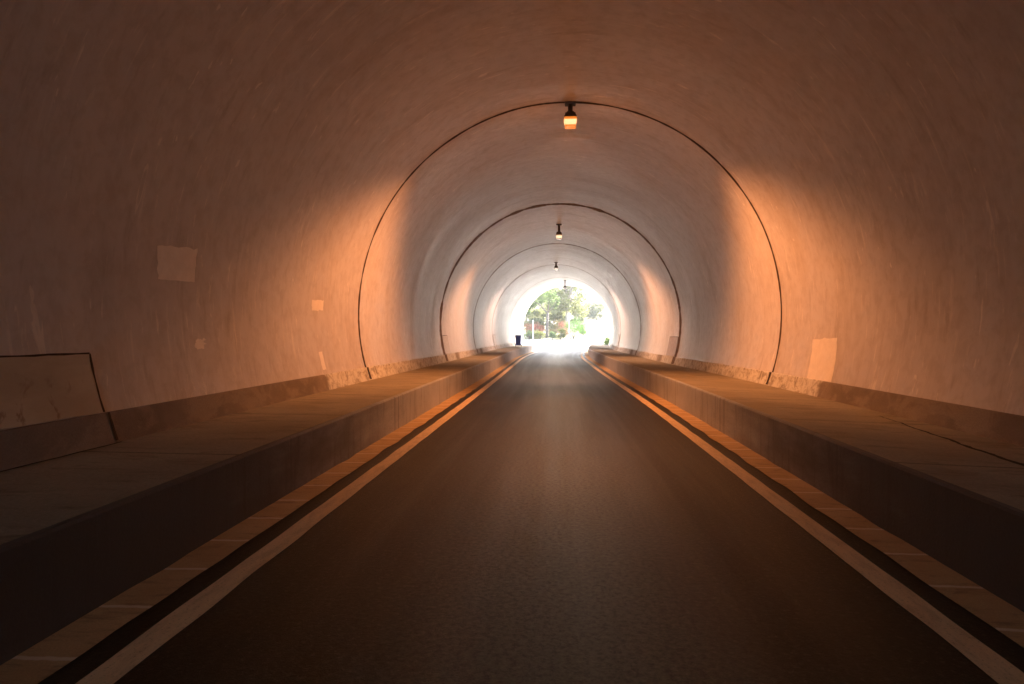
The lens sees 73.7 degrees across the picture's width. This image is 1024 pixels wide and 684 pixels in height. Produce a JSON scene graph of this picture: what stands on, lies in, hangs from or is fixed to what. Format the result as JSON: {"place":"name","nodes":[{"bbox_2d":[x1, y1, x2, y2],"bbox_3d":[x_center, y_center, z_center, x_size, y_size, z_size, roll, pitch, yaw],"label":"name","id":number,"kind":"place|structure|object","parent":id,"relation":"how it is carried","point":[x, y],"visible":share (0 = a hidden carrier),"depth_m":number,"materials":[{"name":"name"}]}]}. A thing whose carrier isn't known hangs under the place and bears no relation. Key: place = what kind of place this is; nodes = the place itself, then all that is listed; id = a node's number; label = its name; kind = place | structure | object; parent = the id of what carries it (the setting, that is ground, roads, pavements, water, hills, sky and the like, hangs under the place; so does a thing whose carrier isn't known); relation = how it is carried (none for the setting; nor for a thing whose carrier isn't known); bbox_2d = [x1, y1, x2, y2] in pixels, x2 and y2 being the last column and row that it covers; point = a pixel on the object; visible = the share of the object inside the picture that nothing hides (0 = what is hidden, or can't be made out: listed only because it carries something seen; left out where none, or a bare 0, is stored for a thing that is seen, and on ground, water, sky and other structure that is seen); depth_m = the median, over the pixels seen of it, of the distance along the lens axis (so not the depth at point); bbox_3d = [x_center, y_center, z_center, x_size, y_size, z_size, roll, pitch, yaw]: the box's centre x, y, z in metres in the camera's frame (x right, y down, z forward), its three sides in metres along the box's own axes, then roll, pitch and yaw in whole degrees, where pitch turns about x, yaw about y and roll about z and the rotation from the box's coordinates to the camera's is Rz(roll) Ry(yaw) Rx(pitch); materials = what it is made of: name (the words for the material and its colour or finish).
{"place":"outdoors","nodes":[
{"label":"outdoors","id":0,"kind":"place"},
{"bbox_2d":[0,344,538,664],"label":"pavement","id":1,"kind":"structure","parent":0,"point":[83,533],"depth_m":4.41,"materials":[{"name":"concrete"}]},
{"bbox_2d":[514,335,521,346],"bbox_3d":[0.433,-0.096,51.080,0.579,0.885,0.607,0,1,4],"label":"wheelie bin","id":2,"kind":"object","parent":1,"relation":"on","point":[518,339],"visible":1,"depth_m":50.85,"materials":[{"name":"blue plastic"}]},
{"bbox_2d":[0,348,1023,683],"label":"road","id":3,"kind":"structure","parent":0,"point":[560,516],"depth_m":3.82,"materials":[{"name":"grey asphalt"}]},
{"bbox_2d":[524,340,587,348],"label":"forecourt","id":4,"kind":"structure","parent":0,"point":[543,344],"depth_m":82.48,"materials":[{"name":"white"}]},
{"bbox_2d":[524,323,535,337],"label":"flowering shrub","id":5,"kind":"object","parent":4,"relation":"on","point":[531,328],"visible":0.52,"depth_m":101.01,"materials":[{"name":"red plant"}]},
{"bbox_2d":[526,289,559,339],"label":"forked tree","id":6,"kind":"object","parent":4,"relation":"on","point":[547,300],"visible":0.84,"depth_m":101.74,"materials":[{"name":"green plant"}]},
{"bbox_2d":[564,317,583,338],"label":"green shrub","id":7,"kind":"object","parent":4,"relation":"on","point":[573,328],"visible":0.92,"depth_m":99.31,"materials":[{"name":"green plant"}]},
{"bbox_2d":[601,335,609,344],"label":"green shrub","id":8,"kind":"object","parent":4,"relation":"on","point":[606,340],"visible":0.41,"depth_m":65.28,"materials":[{"name":"green plant"}]},
{"bbox_2d":[523,326,610,339],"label":"verge","id":9,"kind":"structure","parent":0,"point":[595,332],"depth_m":111.48,"materials":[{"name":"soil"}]},
{"bbox_2d":[523,330,535,339],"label":"green shrub","id":10,"kind":"object","parent":9,"relation":"on","point":[529,333],"visible":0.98,"depth_m":98.53,"materials":[{"name":"green plant"}]},
{"bbox_2d":[525,298,542,317],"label":"background tree","id":11,"kind":"object","parent":9,"relation":"on","point":[528,316],"visible":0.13,"depth_m":123.20,"materials":[{"name":"green plant"}]},
{"bbox_2d":[523,308,546,331],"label":"background tree","id":12,"kind":"object","parent":9,"relation":"on","point":[534,314],"visible":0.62,"depth_m":113.24,"materials":[{"name":"green plant"}]},
{"bbox_2d":[532,330,544,339],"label":"green shrub","id":13,"kind":"object","parent":9,"relation":"on","point":[539,333],"visible":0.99,"depth_m":98.44,"materials":[{"name":"green plant"}]},
{"bbox_2d":[533,322,545,332],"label":"flowering shrub","id":14,"kind":"object","parent":9,"relation":"on","point":[538,328],"visible":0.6,"depth_m":102.50,"materials":[{"name":"red plant"}]},
{"bbox_2d":[533,296,551,321],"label":"background tree","id":15,"kind":"object","parent":9,"relation":"on","point":[542,305],"visible":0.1,"depth_m":138.38,"materials":[{"name":"green plant"}]},
{"bbox_2d":[549,331,556,338],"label":"green shrub","id":16,"kind":"object","parent":9,"relation":"on","point":[552,335],"visible":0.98,"depth_m":97.88,"materials":[{"name":"green plant"}]},
{"bbox_2d":[544,319,563,333],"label":"flowering shrub","id":17,"kind":"object","parent":9,"relation":"on","point":[555,328],"visible":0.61,"depth_m":104.79,"materials":[{"name":"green plant"}]},
{"bbox_2d":[544,310,565,332],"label":"background tree","id":18,"kind":"object","parent":9,"relation":"on","point":[552,325],"visible":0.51,"depth_m":114.88,"materials":[{"name":"green plant"}]},
{"bbox_2d":[556,327,565,339],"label":"green shrub","id":19,"kind":"object","parent":9,"relation":"on","point":[562,331],"visible":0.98,"depth_m":98.54,"materials":[{"name":"green plant"}]},
{"bbox_2d":[556,321,568,335],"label":"flowering shrub","id":20,"kind":"object","parent":9,"relation":"on","point":[563,326],"visible":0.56,"depth_m":103.61,"materials":[{"name":"red plant"}]},
{"bbox_2d":[541,286,591,330],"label":"background tree","id":21,"kind":"object","parent":9,"relation":"on","point":[565,301],"visible":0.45,"depth_m":110.25,"materials":[{"name":"green plant"}]},
{"bbox_2d":[569,302,587,325],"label":"background tree","id":22,"kind":"object","parent":9,"relation":"on","point":[575,317],"visible":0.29,"depth_m":136.57,"materials":[{"name":"green plant"}]},
{"bbox_2d":[576,323,586,335],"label":"green shrub","id":23,"kind":"object","parent":9,"relation":"on","point":[583,331],"visible":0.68,"depth_m":107.37,"materials":[{"name":"green plant"}]},
{"bbox_2d":[585,301,604,319],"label":"background tree","id":24,"kind":"object","parent":9,"relation":"on","point":[594,312],"visible":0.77,"depth_m":148.55,"materials":[{"name":"green plant"}]},
{"bbox_2d":[524,286,610,339],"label":"hill","id":25,"kind":"structure","parent":0,"point":[604,321],"depth_m":148.51,"materials":[{"name":"white"}]},
{"bbox_2d":[580,337,609,346],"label":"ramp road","id":26,"kind":"structure","parent":0,"point":[587,342],"depth_m":86.22,"materials":[{"name":"white"}]},
{"bbox_2d":[588,344,1023,611],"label":"pavement","id":27,"kind":"structure","parent":0,"point":[952,499],"depth_m":5.37,"materials":[{"name":"concrete"}]},
{"label":"ground","id":28,"kind":"structure","parent":0,"visible":0},
{"bbox_2d":[0,0,1023,470],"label":"tunnel","id":29,"kind":"structure","parent":28,"relation":"on","point":[212,208],"depth_m":8.46,"materials":[{"name":"concrete"}]},
{"bbox_2d":[556,224,561,238],"bbox_3d":[1.852,-4.355,26.889,0.250,0.604,0.270,0,1,4],"label":"tunnel lamp","id":30,"kind":"object","parent":29,"relation":"hanging from","point":[558,234],"visible":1,"depth_m":26.78,"materials":[{"name":"metal"}]},
{"bbox_2d":[564,101,576,128],"bbox_3d":[1.107,-4.314,12.958,0.250,0.483,0.270,0,1,4],"label":"tunnel lamp","id":31,"kind":"object","parent":29,"relation":"hanging from","point":[570,118],"visible":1,"depth_m":12.85,"materials":[{"name":"metal"}]}
]}

